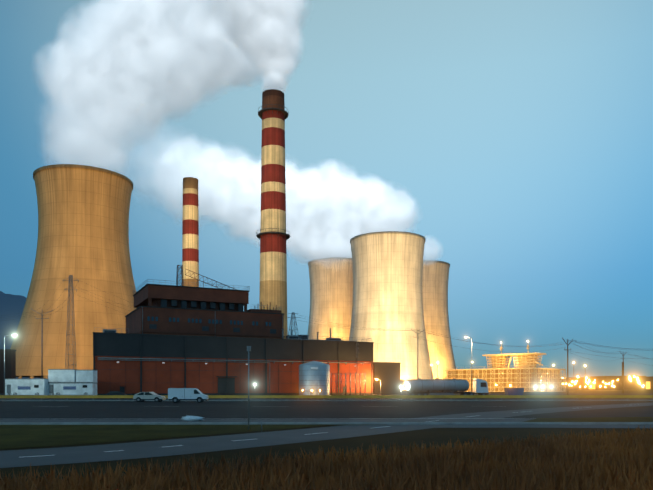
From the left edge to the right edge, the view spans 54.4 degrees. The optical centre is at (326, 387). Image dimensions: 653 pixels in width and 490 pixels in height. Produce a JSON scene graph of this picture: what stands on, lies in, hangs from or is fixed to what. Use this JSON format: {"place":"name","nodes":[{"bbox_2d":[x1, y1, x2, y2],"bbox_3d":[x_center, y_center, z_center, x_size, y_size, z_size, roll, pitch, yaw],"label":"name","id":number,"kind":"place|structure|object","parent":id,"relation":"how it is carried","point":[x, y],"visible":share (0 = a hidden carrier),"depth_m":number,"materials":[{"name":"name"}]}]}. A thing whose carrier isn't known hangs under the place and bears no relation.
{"place":"outdoors","nodes":[
{"label":"outdoors","id":0,"kind":"place"},
{"bbox_2d":[0,349,15,392],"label":"building","id":1,"kind":"structure","parent":0,"point":[10,363],"depth_m":248.10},
{"bbox_2d":[0,291,45,378],"bbox_3d":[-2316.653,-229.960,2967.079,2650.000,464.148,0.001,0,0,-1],"label":"mountains","id":2,"kind":"structure","parent":0,"point":[13,305],"depth_m":2978.92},
{"bbox_2d":[181,416,203,420],"bbox_3d":[-8.479,1.972,40.226,1.564,0.357,0.698,0,0,-1],"label":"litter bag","id":3,"kind":"object","parent":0,"point":[191,418],"visible":0.83,"depth_m":40.02,"materials":[{"name":"plastic"}]},
{"bbox_2d":[0,424,388,448],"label":"median grass","id":4,"kind":"structure","parent":0,"point":[17,436],"depth_m":29.35,"materials":[{"name":"green plant"}]},
{"bbox_2d":[247,346,250,429],"bbox_3d":[-3.847,0.039,31.405,0.200,4.150,0.070,0,0,-1],"label":"marker post","id":5,"kind":"object","parent":4,"relation":"on","point":[248,348],"visible":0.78,"depth_m":31.38,"materials":[{"name":"metal"}]},
{"bbox_2d":[0,419,531,422],"bbox_3d":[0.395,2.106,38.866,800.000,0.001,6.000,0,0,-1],"label":"curb","id":6,"kind":"structure","parent":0,"point":[203,420],"depth_m":40.16,"materials":[{"name":"concrete"}]},
{"bbox_2d":[0,425,652,489],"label":"grass","id":7,"kind":"structure","parent":0,"point":[613,460],"depth_m":11.22,"materials":[{"name":"brown plant"}]},
{"bbox_2d":[0,401,652,418],"bbox_3d":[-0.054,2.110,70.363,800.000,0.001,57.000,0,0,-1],"label":"road","id":8,"kind":"structure","parent":0,"point":[204,409],"depth_m":60.09,"materials":[{"name":"grey asphalt"}]},
{"bbox_2d":[133,392,165,401],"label":"silver car","id":9,"kind":"object","parent":8,"relation":"on","point":[141,397],"visible":1,"depth_m":90.51,"materials":[{"name":"paint"}]},
{"bbox_2d":[168,388,208,402],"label":"white van","id":10,"kind":"object","parent":8,"relation":"on","point":[176,395],"visible":1,"depth_m":85.75,"materials":[{"name":"paint"}]},
{"bbox_2d":[0,400,652,424],"bbox_3d":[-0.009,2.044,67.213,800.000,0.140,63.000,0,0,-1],"label":"road edge lines","id":11,"kind":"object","parent":8,"relation":"on","point":[246,423],"depth_m":35.81,"materials":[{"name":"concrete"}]},
{"bbox_2d":[349,418,513,418],"bbox_3d":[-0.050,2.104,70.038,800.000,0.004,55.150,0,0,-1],"label":"road edge lines","id":12,"kind":"object","parent":8,"relation":"on","point":[431,418],"visible":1,"depth_m":42.63,"materials":[{"name":"paint"}]},
{"bbox_2d":[0,402,652,467],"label":"road","id":13,"kind":"structure","parent":0,"point":[78,454],"depth_m":25.52,"materials":[{"name":"grey asphalt"}]},
{"bbox_2d":[28,404,638,456],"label":"road dashes","id":14,"kind":"object","parent":13,"relation":"on","point":[250,439],"visible":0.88,"depth_m":24.99,"materials":[{"name":"paint"}]},
{"bbox_2d":[0,389,652,482],"bbox_3d":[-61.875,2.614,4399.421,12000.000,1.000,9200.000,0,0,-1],"label":"ground","id":15,"kind":"structure","parent":0,"point":[428,437],"depth_m":23.43,"materials":[{"name":"green plant"}]},
{"bbox_2d":[62,275,78,368],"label":"pylon","id":16,"kind":"object","parent":15,"relation":"on","point":[69,312],"visible":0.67,"depth_m":198.71,"materials":[{"name":"metal"}]},
{"bbox_2d":[1,281,652,365],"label":"wires","id":17,"kind":"object","parent":16,"relation":"attached to","point":[398,330],"visible":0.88,"depth_m":199.62,"materials":[{"name":"black metal"}]},
{"bbox_2d":[10,164,135,378],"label":"cooling tower","id":18,"kind":"structure","parent":15,"relation":"on","point":[83,223],"depth_m":313.80,"materials":[{"name":"concrete"}]},
{"bbox_2d":[307,257,352,340],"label":"cooling tower","id":19,"kind":"structure","parent":15,"relation":"on","point":[331,296],"depth_m":554.64,"materials":[{"name":"concrete"}]},
{"bbox_2d":[349,231,433,389],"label":"cooling tower","id":20,"kind":"structure","parent":15,"relation":"on","point":[387,277],"depth_m":456.06,"materials":[{"name":"concrete"}]},
{"bbox_2d":[401,260,455,387],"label":"cooling tower","id":21,"kind":"structure","parent":15,"relation":"on","point":[435,277],"depth_m":577.17,"materials":[{"name":"concrete"}]},
{"bbox_2d":[444,343,565,391],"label":"industrial building","id":22,"kind":"structure","parent":15,"relation":"on","point":[526,374],"depth_m":305.19,"materials":[{"name":"yellow"}]},
{"bbox_2d":[431,341,649,388],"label":"lamps","id":23,"kind":"object","parent":15,"relation":"on","point":[591,384],"visible":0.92,"depth_m":463.70,"materials":[{"name":"yellow"}]},
{"bbox_2d":[524,417,652,421],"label":"island grass","id":24,"kind":"structure","parent":15,"relation":"on","point":[621,419],"depth_m":41.17,"materials":[{"name":"green plant"}]},
{"bbox_2d":[560,362,652,389],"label":"sheds","id":25,"kind":"object","parent":15,"relation":"on","point":[618,384],"visible":0.73,"depth_m":523.42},
{"bbox_2d":[0,393,652,399],"bbox_3d":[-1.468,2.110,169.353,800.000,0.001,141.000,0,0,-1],"label":"grass strip","id":26,"kind":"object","parent":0,"point":[394,398],"depth_m":118.62,"materials":[{"name":"plant"}]},
{"bbox_2d":[4,334,16,394],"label":"street lamp","id":27,"kind":"object","parent":26,"relation":"on","point":[14,335],"visible":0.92,"depth_m":128.87,"materials":[{"name":"metal"}]},
{"bbox_2d":[31,308,52,377],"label":"pole","id":28,"kind":"object","parent":26,"relation":"on","point":[42,318],"visible":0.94,"depth_m":178.68,"materials":[{"name":"metal"}]},
{"bbox_2d":[5,369,96,394],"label":"containers","id":29,"kind":"object","parent":26,"relation":"on","point":[69,382],"visible":0.9,"depth_m":140.99,"materials":[{"name":"metal"}]},
{"bbox_2d":[101,391,127,398],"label":"dark car","id":30,"kind":"object","parent":26,"relation":"on","point":[115,393],"visible":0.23,"depth_m":116.36,"materials":[{"name":"black paint"}]},
{"bbox_2d":[182,177,198,286],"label":"chimney","id":31,"kind":"object","parent":26,"relation":"on","point":[190,238],"visible":0.5,"depth_m":197.13,"materials":[{"name":"concrete"}]},
{"bbox_2d":[92,284,373,394],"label":"building","id":32,"kind":"structure","parent":26,"relation":"on","point":[178,333],"depth_m":165.15,"materials":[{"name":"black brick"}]},
{"bbox_2d":[94,265,370,341],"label":"roof steelwork","id":33,"kind":"object","parent":32,"relation":"on","point":[229,287],"visible":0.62,"depth_m":175.62,"materials":[{"name":"metal"}]},
{"bbox_2d":[256,89,289,338],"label":"tall chimney","id":34,"kind":"object","parent":26,"relation":"on","point":[272,236],"visible":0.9,"depth_m":211.00,"materials":[{"name":"concrete"}]},
{"bbox_2d":[299,361,329,394],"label":"silo tank","id":35,"kind":"object","parent":26,"relation":"on","point":[314,376],"visible":0.92,"depth_m":158.47,"materials":[{"name":"metal"}]},
{"bbox_2d":[0,395,652,399],"bbox_3d":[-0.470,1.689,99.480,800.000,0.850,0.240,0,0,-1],"label":"curb","id":36,"kind":"structure","parent":26,"relation":"on","point":[347,396],"depth_m":99.45,"materials":[{"name":"concrete"}]},
{"bbox_2d":[331,373,365,394],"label":"scaffold cage","id":37,"kind":"object","parent":26,"relation":"on","point":[350,384],"visible":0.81,"depth_m":166.94,"materials":[{"name":"metal"}]},
{"bbox_2d":[373,362,399,393],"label":"annex","id":38,"kind":"object","parent":26,"relation":"on","point":[387,374],"visible":0.64,"depth_m":187.90,"materials":[{"name":"beige concrete"}]},
{"bbox_2d":[411,329,423,378],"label":"pole","id":39,"kind":"object","parent":26,"relation":"on","point":[417,353],"visible":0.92,"depth_m":200.22,"materials":[{"name":"metal"}]},
{"bbox_2d":[405,378,488,394],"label":"tanker truck","id":40,"kind":"object","parent":26,"relation":"on","point":[436,386],"visible":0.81,"depth_m":131.87,"materials":[{"name":"grey metal"}]},
{"bbox_2d":[504,388,523,394],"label":"blue skip","id":41,"kind":"object","parent":26,"relation":"on","point":[514,391],"visible":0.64,"depth_m":150.52,"materials":[{"name":"blue metal"}]},
{"bbox_2d":[562,337,572,394],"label":"pole","id":42,"kind":"object","parent":26,"relation":"on","point":[567,365],"visible":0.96,"depth_m":150.59,"materials":[{"name":"brown wood"}]},
{"bbox_2d":[621,351,626,392],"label":"pole","id":43,"kind":"object","parent":26,"relation":"on","point":[623,372],"visible":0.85,"depth_m":221.21,"materials":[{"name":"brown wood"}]},
{"bbox_2d":[0,0,652,385],"label":"sky","id":44,"kind":"structure","parent":0,"point":[514,137],"materials":[{"name":"blue"}]}
]}

